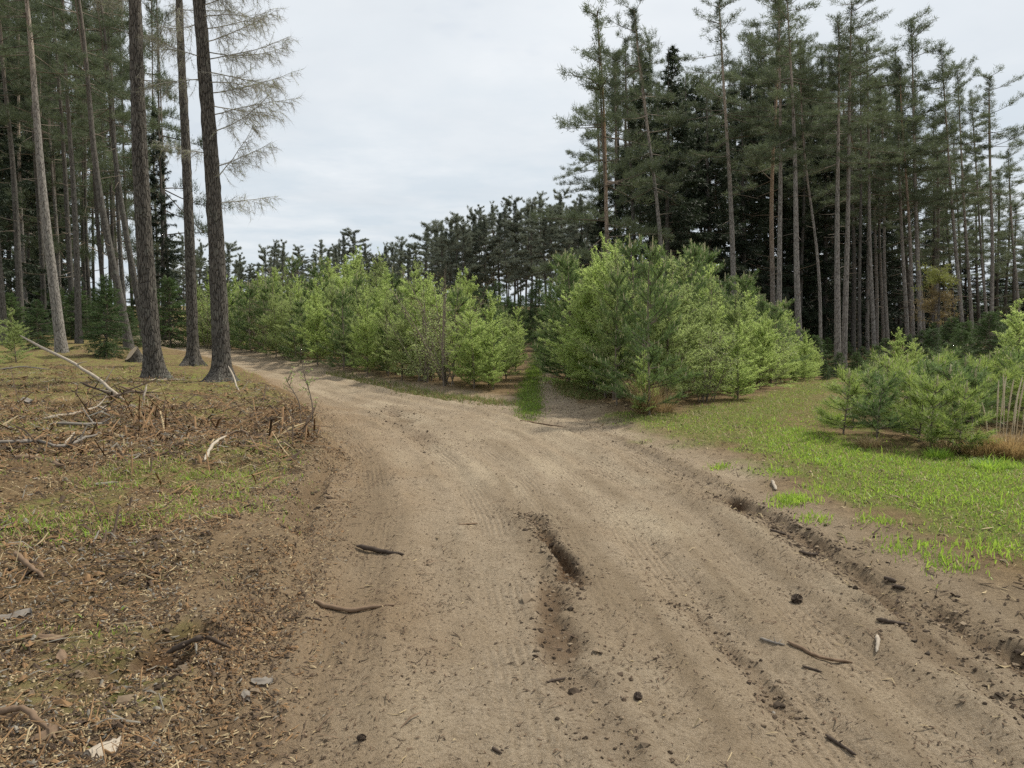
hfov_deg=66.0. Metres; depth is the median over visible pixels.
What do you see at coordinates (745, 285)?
pine sapling
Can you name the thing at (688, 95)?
spruce tree
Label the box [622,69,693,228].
pine tree
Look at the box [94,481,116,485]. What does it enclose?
branch
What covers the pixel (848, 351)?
spruce bush
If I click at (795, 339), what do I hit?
larch sapling
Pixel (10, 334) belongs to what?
larch bush
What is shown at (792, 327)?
larch sapling
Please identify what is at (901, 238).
pine tree
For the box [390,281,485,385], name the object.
thin bush
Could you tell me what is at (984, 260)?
pine tree
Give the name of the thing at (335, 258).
pine tree
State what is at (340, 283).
larch sapling
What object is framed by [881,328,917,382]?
larch sapling
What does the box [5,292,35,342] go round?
spruce bush
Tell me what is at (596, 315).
larch sapling
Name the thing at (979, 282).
pine tree
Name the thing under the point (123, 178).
pine tree
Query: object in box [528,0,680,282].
pine tree
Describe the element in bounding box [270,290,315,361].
larch sapling
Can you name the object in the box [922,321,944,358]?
spruce bush
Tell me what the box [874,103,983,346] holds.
pine tree
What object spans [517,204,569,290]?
pine tree
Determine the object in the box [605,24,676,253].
pine tree
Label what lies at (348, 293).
larch sapling
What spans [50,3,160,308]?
pine tree
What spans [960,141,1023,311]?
pine tree
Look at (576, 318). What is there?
larch sapling
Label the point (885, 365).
young pine
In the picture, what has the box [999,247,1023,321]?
spruce tree
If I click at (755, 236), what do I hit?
spruce tree
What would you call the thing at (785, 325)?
pine sapling
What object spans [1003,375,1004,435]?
dry stalk
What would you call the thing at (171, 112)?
pine tree
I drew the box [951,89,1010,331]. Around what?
pine tree
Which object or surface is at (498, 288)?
spruce bush
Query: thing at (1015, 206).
pine tree
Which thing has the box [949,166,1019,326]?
pine tree
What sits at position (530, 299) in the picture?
spruce bush
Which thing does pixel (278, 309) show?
larch sapling
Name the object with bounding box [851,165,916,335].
spruce tree
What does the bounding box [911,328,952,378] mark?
spruce bush
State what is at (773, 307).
pine sapling
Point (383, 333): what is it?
pine sapling
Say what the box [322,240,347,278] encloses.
pine tree
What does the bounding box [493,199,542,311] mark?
pine tree
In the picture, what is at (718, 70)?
pine tree
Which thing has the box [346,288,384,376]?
pine sapling
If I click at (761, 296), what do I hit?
pine sapling
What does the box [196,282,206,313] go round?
larch sapling
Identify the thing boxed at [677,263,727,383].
larch sapling
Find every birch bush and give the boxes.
[197,290,211,348]
[391,302,461,382]
[753,322,796,384]
[870,349,892,377]
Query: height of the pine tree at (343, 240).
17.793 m
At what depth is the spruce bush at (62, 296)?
35.75 m
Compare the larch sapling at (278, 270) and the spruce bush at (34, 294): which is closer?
the larch sapling at (278, 270)
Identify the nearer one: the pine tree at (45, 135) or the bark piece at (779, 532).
the bark piece at (779, 532)
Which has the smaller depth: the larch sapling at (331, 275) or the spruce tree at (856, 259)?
the larch sapling at (331, 275)
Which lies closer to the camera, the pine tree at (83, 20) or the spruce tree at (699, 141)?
the pine tree at (83, 20)
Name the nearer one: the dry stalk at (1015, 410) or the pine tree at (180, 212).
the dry stalk at (1015, 410)
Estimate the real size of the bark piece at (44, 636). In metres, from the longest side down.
0.113 x 0.038 x 0.034 m
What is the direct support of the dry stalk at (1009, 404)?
on the ground at (924, 586)
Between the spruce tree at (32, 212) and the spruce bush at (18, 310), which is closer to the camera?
the spruce bush at (18, 310)
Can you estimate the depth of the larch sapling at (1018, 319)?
11.45 m
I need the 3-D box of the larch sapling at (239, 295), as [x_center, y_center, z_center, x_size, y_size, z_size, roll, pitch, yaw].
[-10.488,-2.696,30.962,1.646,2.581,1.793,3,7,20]
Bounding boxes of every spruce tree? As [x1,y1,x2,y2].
[0,0,96,333]
[0,61,72,329]
[3,31,99,319]
[36,57,96,309]
[130,102,185,339]
[574,234,588,283]
[583,188,610,280]
[600,57,682,292]
[604,149,644,260]
[626,45,723,300]
[632,99,693,288]
[652,74,736,294]
[664,88,715,253]
[683,97,759,306]
[706,88,775,290]
[713,68,803,343]
[728,80,828,353]
[736,61,812,328]
[749,71,841,329]
[761,89,856,344]
[783,94,864,323]
[783,106,882,354]
[821,128,904,345]
[822,111,887,337]
[840,150,916,345]
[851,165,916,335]
[869,166,942,340]
[897,207,963,327]
[902,192,967,333]
[942,225,987,334]
[974,234,1016,337]
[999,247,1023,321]
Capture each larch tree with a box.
[85,0,174,378]
[131,0,302,382]
[146,0,240,366]
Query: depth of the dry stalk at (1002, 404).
8.80 m
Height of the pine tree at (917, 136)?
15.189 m
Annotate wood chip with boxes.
[771,480,776,489]
[884,576,896,582]
[892,584,905,589]
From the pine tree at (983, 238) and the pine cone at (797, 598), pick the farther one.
the pine tree at (983, 238)
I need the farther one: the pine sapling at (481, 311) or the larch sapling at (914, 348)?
the pine sapling at (481, 311)
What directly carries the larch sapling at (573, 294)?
on the ground at (924, 586)
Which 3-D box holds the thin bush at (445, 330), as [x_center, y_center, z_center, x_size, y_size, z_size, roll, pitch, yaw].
[-1.294,-1.227,16.499,2.324,2.523,1.326,-2,6,-19]
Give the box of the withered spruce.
[911,260,959,375]
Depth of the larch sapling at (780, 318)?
17.19 m
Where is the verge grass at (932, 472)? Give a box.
[598,377,1023,587]
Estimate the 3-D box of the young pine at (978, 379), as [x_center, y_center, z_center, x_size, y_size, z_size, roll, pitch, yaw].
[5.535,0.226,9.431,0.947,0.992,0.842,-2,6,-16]
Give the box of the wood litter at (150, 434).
[0,361,370,767]
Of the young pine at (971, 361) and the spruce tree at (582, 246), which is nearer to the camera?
the young pine at (971, 361)
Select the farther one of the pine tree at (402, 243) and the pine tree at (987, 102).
the pine tree at (402, 243)
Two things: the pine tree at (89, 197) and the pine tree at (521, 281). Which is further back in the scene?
the pine tree at (521, 281)
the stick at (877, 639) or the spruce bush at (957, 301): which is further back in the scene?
the spruce bush at (957, 301)
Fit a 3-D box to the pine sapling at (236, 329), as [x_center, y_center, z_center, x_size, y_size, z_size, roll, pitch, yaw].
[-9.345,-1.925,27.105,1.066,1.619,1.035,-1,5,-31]
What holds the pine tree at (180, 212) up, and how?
on the ground at (924, 586)
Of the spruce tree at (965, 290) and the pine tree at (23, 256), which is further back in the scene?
the spruce tree at (965, 290)
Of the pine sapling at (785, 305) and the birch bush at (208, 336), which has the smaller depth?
the pine sapling at (785, 305)
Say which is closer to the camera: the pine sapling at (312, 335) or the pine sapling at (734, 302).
the pine sapling at (734, 302)
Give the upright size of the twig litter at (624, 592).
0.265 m
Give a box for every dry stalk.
[982,403,987,431]
[996,380,998,435]
[999,377,1006,437]
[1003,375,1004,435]
[1006,379,1013,436]
[1011,376,1022,434]
[1013,393,1017,434]
[1016,382,1023,433]
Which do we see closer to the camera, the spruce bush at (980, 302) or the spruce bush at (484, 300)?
the spruce bush at (484, 300)
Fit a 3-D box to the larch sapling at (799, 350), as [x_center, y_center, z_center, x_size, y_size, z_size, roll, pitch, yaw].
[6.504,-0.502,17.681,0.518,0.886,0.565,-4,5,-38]
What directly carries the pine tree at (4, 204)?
on the ground at (924, 586)
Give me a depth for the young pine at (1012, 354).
10.94 m
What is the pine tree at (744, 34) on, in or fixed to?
on the ground at (924, 586)
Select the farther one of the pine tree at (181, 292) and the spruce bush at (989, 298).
the pine tree at (181, 292)
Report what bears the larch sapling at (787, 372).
on the ground at (924, 586)
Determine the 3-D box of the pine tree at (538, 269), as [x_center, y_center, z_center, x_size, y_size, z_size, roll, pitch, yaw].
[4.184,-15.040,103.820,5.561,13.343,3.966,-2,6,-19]
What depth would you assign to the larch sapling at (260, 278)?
33.33 m
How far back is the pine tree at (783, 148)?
43.71 m
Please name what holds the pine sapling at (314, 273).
on the ground at (924, 586)
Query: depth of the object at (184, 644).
3.38 m
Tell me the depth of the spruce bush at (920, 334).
26.92 m
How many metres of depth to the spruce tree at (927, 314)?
49.51 m
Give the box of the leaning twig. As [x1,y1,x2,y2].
[228,366,248,390]
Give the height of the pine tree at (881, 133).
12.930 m
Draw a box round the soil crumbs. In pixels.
[0,404,1023,767]
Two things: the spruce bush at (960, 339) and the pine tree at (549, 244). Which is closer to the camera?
the spruce bush at (960, 339)
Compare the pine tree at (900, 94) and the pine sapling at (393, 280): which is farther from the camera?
the pine tree at (900, 94)
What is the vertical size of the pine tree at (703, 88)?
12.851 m
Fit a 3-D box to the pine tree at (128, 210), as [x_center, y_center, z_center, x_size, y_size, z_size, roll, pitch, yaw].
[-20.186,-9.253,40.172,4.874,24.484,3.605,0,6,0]
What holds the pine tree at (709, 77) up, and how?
on the ground at (924, 586)
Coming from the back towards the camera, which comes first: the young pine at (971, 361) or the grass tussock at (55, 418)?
the young pine at (971, 361)
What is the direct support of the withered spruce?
on the ground at (924, 586)
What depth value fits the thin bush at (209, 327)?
28.46 m
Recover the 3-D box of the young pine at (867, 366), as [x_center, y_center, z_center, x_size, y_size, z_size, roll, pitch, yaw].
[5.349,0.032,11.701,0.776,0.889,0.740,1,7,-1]
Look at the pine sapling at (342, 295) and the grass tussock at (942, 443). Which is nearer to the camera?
the grass tussock at (942, 443)
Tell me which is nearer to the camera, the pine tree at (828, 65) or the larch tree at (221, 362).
the larch tree at (221, 362)
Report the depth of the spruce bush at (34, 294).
39.87 m
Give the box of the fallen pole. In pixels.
[20,335,123,398]
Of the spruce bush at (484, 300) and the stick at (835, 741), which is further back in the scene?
the spruce bush at (484, 300)
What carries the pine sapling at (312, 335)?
on the ground at (924, 586)
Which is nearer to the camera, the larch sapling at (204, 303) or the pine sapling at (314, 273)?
the pine sapling at (314, 273)
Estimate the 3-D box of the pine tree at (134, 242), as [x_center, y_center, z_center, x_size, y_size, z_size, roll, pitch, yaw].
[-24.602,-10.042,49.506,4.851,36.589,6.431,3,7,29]
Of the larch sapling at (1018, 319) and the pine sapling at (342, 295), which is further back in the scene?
the pine sapling at (342, 295)
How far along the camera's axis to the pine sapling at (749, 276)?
22.22 m
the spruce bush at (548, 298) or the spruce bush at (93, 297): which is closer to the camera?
the spruce bush at (93, 297)
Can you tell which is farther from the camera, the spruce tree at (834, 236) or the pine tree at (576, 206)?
the pine tree at (576, 206)
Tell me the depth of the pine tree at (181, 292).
160.48 m
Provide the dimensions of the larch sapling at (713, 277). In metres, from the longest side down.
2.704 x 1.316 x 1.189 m
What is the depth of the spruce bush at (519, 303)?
61.95 m
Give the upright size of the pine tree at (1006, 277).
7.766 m
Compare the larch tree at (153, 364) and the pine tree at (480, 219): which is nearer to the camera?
the larch tree at (153, 364)
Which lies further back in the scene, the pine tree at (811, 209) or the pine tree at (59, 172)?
the pine tree at (59, 172)
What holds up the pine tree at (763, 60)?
on the ground at (924, 586)
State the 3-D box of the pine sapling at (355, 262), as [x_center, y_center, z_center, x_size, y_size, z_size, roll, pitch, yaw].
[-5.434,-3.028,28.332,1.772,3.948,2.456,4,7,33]
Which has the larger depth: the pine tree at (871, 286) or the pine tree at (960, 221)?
the pine tree at (960, 221)
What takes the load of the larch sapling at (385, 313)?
on the ground at (924, 586)
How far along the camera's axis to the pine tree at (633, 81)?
40.45 m
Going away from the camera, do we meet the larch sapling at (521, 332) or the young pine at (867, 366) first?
the young pine at (867, 366)
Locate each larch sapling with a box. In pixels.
[185,294,206,333]
[185,302,206,345]
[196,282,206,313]
[197,272,228,335]
[198,307,210,343]
[201,274,252,342]
[205,293,232,347]
[228,276,243,313]
[228,314,237,349]
[230,283,250,341]
[230,313,255,350]
[246,276,275,344]
[250,266,269,301]
[250,281,285,357]
[251,271,264,324]
[256,289,299,358]
[258,266,282,332]
[265,294,307,358]
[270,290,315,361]
[271,267,289,300]
[273,268,295,314]
[277,282,320,351]
[287,274,311,321]
[292,283,313,327]
[296,289,335,354]
[312,256,341,332]
[315,265,359,355]
[317,278,341,359]
[319,297,360,361]
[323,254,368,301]
[324,278,361,357]
[337,288,378,371]
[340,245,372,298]
[353,267,396,345]
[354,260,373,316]
[357,286,384,368]
[358,283,406,372]
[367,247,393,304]
[368,266,399,351]
[370,290,408,376]
[372,300,422,379]
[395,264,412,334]
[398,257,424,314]
[398,269,427,359]
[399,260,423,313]
[402,283,459,377]
[403,278,459,372]
[409,272,460,360]
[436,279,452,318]
[444,310,500,387]
[445,300,503,381]
[446,271,486,362]
[447,266,482,333]
[462,290,518,384]
[469,320,508,389]
[497,311,533,378]
[507,307,528,371]
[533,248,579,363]
[535,255,584,369]
[537,248,599,384]
[546,258,604,390]
[551,264,595,389]
[556,268,603,388]
[559,240,635,349]
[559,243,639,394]
[560,232,641,385]
[568,235,630,330]
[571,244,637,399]
[573,268,639,397]
[599,259,691,394]
[621,257,724,398]
[626,350,659,411]
[634,245,679,367]
[653,252,731,398]
[676,281,747,387]
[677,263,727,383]
[694,263,733,327]
[699,279,733,383]
[700,319,770,399]
[714,336,745,393]
[718,282,766,380]
[726,290,776,370]
[736,340,760,388]
[743,309,798,387]
[752,318,782,383]
[768,300,814,375]
[768,307,797,370]
[772,310,797,369]
[774,336,801,383]
[784,315,801,374]
[789,350,801,380]
[790,342,813,367]
[792,331,823,380]
[799,338,821,378]
[810,351,823,378]
[817,350,826,373]
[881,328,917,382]
[905,338,925,372]
[967,299,1023,409]
[989,330,1016,367]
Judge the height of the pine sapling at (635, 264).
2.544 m
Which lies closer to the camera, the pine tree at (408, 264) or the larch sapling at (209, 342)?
the larch sapling at (209, 342)
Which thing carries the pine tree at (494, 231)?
on the ground at (924, 586)
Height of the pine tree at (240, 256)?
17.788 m
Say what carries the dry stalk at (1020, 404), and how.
on the ground at (924, 586)
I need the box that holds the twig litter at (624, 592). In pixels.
[218,390,1023,767]
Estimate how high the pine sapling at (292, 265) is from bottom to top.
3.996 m
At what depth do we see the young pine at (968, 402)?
8.24 m
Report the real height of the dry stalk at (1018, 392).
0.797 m
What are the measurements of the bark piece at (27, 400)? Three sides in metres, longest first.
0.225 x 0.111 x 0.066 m
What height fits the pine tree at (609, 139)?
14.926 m
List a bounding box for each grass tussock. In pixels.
[41,411,79,420]
[50,395,88,405]
[621,374,677,414]
[655,387,684,412]
[854,433,883,448]
[917,445,958,459]
[926,436,966,454]
[951,430,1011,458]
[967,425,1023,460]
[967,457,1013,471]
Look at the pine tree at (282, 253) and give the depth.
119.97 m
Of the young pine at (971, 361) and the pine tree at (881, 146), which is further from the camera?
the pine tree at (881, 146)
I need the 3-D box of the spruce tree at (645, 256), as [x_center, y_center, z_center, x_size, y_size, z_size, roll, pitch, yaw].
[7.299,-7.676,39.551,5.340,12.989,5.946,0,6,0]
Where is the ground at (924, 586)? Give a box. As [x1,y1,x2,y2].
[0,306,1023,767]
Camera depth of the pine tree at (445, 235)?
93.38 m
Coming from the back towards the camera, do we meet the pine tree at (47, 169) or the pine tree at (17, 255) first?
the pine tree at (47, 169)
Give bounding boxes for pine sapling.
[227,281,237,345]
[229,282,270,352]
[229,292,248,350]
[230,306,247,349]
[232,281,256,346]
[243,284,284,355]
[246,278,285,348]
[277,298,320,363]
[283,254,307,296]
[291,278,337,365]
[299,283,313,310]
[300,255,335,328]
[317,285,340,358]
[318,288,363,369]
[326,274,377,366]
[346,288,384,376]
[372,292,411,375]
[382,266,413,350]
[446,285,484,374]
[478,302,505,346]
[485,296,504,343]
[497,307,525,351]
[517,306,535,343]
[527,251,581,380]
[530,327,553,366]
[531,312,540,336]
[532,254,582,376]
[578,265,645,404]
[587,233,668,398]
[593,237,706,414]
[627,259,674,389]
[645,249,700,382]
[660,238,724,384]
[663,242,727,322]
[665,255,702,370]
[669,243,739,369]
[681,326,747,401]
[720,273,742,315]
[720,292,760,379]
[725,274,768,344]
[733,268,762,325]
[743,292,769,367]
[752,301,811,381]
[754,294,781,373]
[769,308,795,373]
[772,298,809,375]
[795,327,812,359]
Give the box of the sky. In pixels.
[4,0,1023,305]
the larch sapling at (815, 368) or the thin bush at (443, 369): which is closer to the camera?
the thin bush at (443, 369)
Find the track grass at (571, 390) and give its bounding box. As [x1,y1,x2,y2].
[317,353,612,422]
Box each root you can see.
[0,705,55,738]
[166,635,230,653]
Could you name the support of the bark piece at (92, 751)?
on the ground at (924, 586)
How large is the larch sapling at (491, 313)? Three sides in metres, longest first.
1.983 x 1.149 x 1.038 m
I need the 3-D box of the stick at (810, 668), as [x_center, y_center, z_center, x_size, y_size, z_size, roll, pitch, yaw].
[1.343,1.275,3.529,0.013,0.016,0.094,-6,8,-44]
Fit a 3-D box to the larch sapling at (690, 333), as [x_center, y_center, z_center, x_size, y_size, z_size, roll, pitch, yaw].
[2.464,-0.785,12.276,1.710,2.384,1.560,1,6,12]
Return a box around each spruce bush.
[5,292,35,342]
[13,298,53,351]
[14,282,50,331]
[35,286,90,335]
[53,286,104,339]
[69,273,133,359]
[82,286,114,331]
[92,288,137,337]
[116,308,141,346]
[121,286,159,335]
[157,274,202,347]
[467,281,482,317]
[473,285,498,323]
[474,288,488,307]
[488,281,508,317]
[508,295,529,318]
[522,289,537,313]
[526,278,547,322]
[536,291,557,320]
[808,335,832,372]
[815,337,833,372]
[816,362,834,380]
[825,352,846,377]
[844,352,866,375]
[847,341,857,369]
[848,346,872,370]
[861,344,892,377]
[870,338,895,360]
[890,334,922,374]
[905,329,931,359]
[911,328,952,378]
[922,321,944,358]
[924,316,972,354]
[942,283,977,332]
[944,328,978,371]
[946,320,986,358]
[962,311,1016,371]
[967,288,988,326]
[970,309,1006,366]
[974,277,1010,321]
[985,315,1023,368]
[999,279,1022,325]
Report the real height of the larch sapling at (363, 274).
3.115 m
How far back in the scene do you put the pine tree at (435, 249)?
96.16 m
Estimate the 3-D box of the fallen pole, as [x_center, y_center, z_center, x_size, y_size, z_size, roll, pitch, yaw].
[-6.973,-0.263,12.429,3.006,0.950,0.243,3,7,29]
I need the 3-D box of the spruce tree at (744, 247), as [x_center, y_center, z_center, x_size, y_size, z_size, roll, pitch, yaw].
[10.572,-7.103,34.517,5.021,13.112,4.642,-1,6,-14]
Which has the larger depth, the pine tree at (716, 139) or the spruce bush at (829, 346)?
the pine tree at (716, 139)
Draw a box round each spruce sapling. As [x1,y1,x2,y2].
[476,318,515,374]
[496,299,519,330]
[505,302,530,348]
[523,310,537,342]
[528,308,549,346]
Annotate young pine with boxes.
[811,363,888,432]
[829,372,876,421]
[840,359,897,393]
[845,366,888,419]
[846,369,913,440]
[847,349,916,413]
[870,358,918,417]
[871,360,944,431]
[884,349,932,405]
[885,373,952,441]
[887,356,956,427]
[890,370,982,446]
[905,359,1008,428]
[913,345,960,406]
[921,376,1005,453]
[927,345,972,400]
[930,353,1013,409]
[939,363,1015,433]
[945,352,1014,425]
[966,346,1009,414]
[982,358,1023,427]
[988,345,1023,409]
[990,355,1023,419]
[996,369,1023,421]
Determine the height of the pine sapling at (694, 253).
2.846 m
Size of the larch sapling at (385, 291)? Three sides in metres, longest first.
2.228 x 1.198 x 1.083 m
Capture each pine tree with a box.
[0,0,65,344]
[0,0,100,336]
[0,0,103,333]
[0,0,118,352]
[0,0,122,337]
[0,1,60,332]
[0,1,121,296]
[0,2,68,286]
[0,16,67,217]
[0,18,58,284]
[0,23,31,228]
[3,0,87,332]
[6,2,136,333]
[6,8,117,311]
[16,0,176,342]
[19,0,128,343]
[30,0,125,323]
[30,0,134,349]
[40,0,180,328]
[41,0,129,331]
[42,1,83,299]
[44,0,131,337]
[44,0,153,331]
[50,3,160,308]
[53,0,162,333]
[62,4,131,319]
[69,9,181,270]
[95,1,172,326]
[104,0,233,320]
[118,0,189,307]
[154,249,178,306]
[169,231,202,309]
[170,247,184,308]
[176,263,197,311]
[177,255,207,300]
[181,238,208,299]
[182,249,206,290]
[196,263,208,289]
[198,241,248,300]
[201,250,230,293]
[201,254,208,305]
[226,252,246,288]
[226,260,246,292]
[227,260,254,293]
[234,263,257,290]
[250,239,290,288]
[252,243,275,284]
[264,254,284,283]
[270,239,296,287]
[275,252,293,296]
[278,244,315,287]
[285,254,312,284]
[299,239,340,288]
[303,251,323,306]
[310,246,338,285]
[320,245,356,284]
[322,232,356,282]
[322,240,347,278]
[338,228,388,285]
[356,240,378,281]
[358,252,376,292]
[366,242,398,287]
[369,254,383,287]
[379,248,404,286]
[386,241,399,289]
[390,220,452,298]
[390,236,411,282]
[390,244,421,291]
[395,240,426,287]
[418,220,462,294]
[421,235,455,280]
[423,222,461,290]
[427,217,483,298]
[434,211,482,290]
[434,231,478,291]
[434,244,454,289]
[437,219,482,295]
[440,206,488,291]
[444,221,488,307]
[459,204,493,272]
[460,212,509,308]
[471,209,514,295]
[477,200,509,290]
[478,203,530,299]
[480,231,513,294]
[486,226,514,298]
[490,218,535,306]
[492,227,517,296]
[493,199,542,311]
[496,195,548,301]
[500,196,548,308]
[500,205,561,295]
[501,230,520,306]
[502,208,530,301]
[510,191,559,293]
[512,226,543,293]
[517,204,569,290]
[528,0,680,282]
[533,186,586,279]
[533,230,548,291]
[539,219,567,299]
[541,205,590,282]
[551,193,610,272]
[552,197,588,273]
[553,86,619,259]
[559,47,673,245]
[564,211,604,268]
[565,48,653,211]
[566,46,660,230]
[573,20,674,256]
[578,27,685,257]
[579,205,611,255]
[581,221,598,265]
[589,63,651,217]
[600,0,697,313]
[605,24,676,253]
[608,63,740,254]
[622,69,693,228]
[635,92,722,250]
[652,0,809,295]
[663,79,719,202]
[674,65,696,192]
[681,74,740,230]
[684,0,821,313]
[684,66,728,235]
[687,75,748,248]
[698,82,741,269]
[709,32,817,282]
[709,55,748,257]
[713,0,861,308]
[713,43,816,281]
[717,58,778,239]
[719,17,777,272]
[719,69,748,191]
[721,16,813,308]
[734,38,828,316]
[737,0,850,342]
[739,46,810,294]
[747,34,834,340]
[761,7,924,376]
[764,39,841,370]
[764,51,836,337]
[777,0,915,367]
[794,41,862,299]
[795,32,846,335]
[796,44,831,323]
[797,63,822,314]
[803,49,909,354]
[809,45,867,335]
[810,26,948,363]
[810,59,864,307]
[811,25,916,355]
[814,55,887,335]
[817,33,975,360]
[827,37,888,343]
[830,74,931,353]
[833,61,989,341]
[833,79,934,351]
[839,74,912,354]
[843,80,936,340]
[844,83,942,346]
[852,4,1009,347]
[854,88,924,337]
[871,66,955,345]
[873,124,998,334]
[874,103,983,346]
[880,107,972,327]
[881,45,1018,341]
[890,70,942,256]
[907,145,983,341]
[908,131,977,325]
[919,55,1004,356]
[923,64,1023,339]
[923,120,997,323]
[926,162,1020,344]
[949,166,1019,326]
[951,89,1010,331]
[957,161,1023,328]
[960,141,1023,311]
[960,173,995,342]
[973,229,1023,309]
[983,203,1023,328]
[987,196,1023,338]
[988,246,1023,311]
[1003,227,1023,292]
[1008,268,1023,299]
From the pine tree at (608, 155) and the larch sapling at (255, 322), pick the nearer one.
the larch sapling at (255, 322)
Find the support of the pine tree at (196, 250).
on the ground at (924, 586)
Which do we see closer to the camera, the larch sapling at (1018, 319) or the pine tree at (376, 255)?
the larch sapling at (1018, 319)
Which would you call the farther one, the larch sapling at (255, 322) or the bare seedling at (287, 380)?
the larch sapling at (255, 322)
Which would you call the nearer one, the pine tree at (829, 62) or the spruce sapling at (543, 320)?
the spruce sapling at (543, 320)
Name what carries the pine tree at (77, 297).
on the ground at (924, 586)
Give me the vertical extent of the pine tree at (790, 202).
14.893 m
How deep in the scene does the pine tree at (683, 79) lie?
45.53 m
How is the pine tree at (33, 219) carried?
on the ground at (924, 586)
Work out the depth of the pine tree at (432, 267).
121.93 m
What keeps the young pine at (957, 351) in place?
on the ground at (924, 586)
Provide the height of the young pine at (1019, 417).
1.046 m
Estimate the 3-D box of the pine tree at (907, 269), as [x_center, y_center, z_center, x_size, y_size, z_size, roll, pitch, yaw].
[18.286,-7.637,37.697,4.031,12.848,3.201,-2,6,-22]
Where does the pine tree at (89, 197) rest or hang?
on the ground at (924, 586)
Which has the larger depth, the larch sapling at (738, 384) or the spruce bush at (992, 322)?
the spruce bush at (992, 322)
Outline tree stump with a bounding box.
[125,346,142,362]
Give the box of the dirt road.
[101,335,1023,767]
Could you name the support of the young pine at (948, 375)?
on the ground at (924, 586)
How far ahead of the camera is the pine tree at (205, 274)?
143.46 m
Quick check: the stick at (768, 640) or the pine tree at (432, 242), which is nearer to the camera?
the stick at (768, 640)
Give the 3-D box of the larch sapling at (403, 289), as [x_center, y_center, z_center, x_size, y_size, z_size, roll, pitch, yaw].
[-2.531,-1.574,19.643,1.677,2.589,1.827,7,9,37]
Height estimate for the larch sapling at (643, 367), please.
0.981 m
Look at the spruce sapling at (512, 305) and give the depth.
26.88 m
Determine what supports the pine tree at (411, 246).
on the ground at (924, 586)
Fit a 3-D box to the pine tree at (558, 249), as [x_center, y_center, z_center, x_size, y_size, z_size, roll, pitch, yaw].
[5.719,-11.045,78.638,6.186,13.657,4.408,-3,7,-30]
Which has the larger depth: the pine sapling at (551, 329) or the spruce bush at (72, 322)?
the spruce bush at (72, 322)
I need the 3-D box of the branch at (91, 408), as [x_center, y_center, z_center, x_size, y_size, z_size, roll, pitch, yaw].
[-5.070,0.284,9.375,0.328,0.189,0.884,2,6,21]
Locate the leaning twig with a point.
(235, 380)
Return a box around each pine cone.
[356,734,366,740]
[634,691,642,700]
[790,593,802,603]
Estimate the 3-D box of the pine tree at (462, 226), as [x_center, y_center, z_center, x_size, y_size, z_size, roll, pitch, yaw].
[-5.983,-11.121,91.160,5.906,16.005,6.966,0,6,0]
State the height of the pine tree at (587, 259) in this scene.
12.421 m
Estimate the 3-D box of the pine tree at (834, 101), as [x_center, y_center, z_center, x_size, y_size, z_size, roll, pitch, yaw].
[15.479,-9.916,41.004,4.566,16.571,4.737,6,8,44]
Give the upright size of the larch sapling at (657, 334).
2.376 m
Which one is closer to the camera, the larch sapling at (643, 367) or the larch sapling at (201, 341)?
the larch sapling at (643, 367)
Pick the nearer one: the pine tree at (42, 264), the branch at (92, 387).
the branch at (92, 387)
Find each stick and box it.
[311,599,394,612]
[356,544,403,554]
[492,746,501,753]
[520,420,562,426]
[547,677,565,682]
[759,637,784,644]
[787,640,852,662]
[802,665,821,671]
[825,734,856,754]
[875,634,880,652]
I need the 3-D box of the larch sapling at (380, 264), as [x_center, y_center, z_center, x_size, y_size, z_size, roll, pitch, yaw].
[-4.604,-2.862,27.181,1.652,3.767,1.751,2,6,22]
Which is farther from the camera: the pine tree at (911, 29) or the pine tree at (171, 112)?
the pine tree at (171, 112)
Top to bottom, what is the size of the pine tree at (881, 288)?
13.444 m
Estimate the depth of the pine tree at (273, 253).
121.63 m
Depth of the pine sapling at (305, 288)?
28.30 m
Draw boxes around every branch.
[0,366,49,369]
[0,424,97,447]
[13,551,43,577]
[14,454,64,466]
[43,397,110,418]
[53,407,174,425]
[80,377,119,394]
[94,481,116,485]
[97,383,158,400]
[118,385,169,403]
[143,384,147,402]
[204,435,226,460]
[224,429,263,455]
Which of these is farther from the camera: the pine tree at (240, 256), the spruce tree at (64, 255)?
the pine tree at (240, 256)
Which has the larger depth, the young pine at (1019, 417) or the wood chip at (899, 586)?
the young pine at (1019, 417)
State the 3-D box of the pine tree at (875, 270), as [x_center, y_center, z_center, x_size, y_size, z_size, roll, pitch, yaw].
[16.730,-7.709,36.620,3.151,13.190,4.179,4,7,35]
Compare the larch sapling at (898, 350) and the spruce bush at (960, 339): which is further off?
the spruce bush at (960, 339)
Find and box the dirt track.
[521,355,581,410]
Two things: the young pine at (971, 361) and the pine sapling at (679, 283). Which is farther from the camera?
the pine sapling at (679, 283)
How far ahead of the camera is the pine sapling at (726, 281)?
20.74 m
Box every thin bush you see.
[199,314,233,341]
[241,282,276,352]
[245,273,281,319]
[377,282,454,380]
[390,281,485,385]
[397,269,495,379]
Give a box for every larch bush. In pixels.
[0,307,38,362]
[0,322,9,363]
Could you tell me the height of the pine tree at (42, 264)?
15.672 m
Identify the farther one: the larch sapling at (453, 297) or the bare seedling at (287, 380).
the larch sapling at (453, 297)
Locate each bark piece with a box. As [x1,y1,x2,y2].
[0,608,32,619]
[20,397,33,402]
[29,724,59,742]
[38,633,65,642]
[56,648,66,662]
[82,736,121,760]
[241,689,250,701]
[251,676,272,686]
[770,529,785,534]
[799,550,817,555]
[876,617,910,624]
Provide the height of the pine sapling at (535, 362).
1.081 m
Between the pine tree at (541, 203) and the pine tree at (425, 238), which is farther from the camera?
the pine tree at (425, 238)
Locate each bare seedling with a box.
[283,366,305,408]
[298,360,317,421]

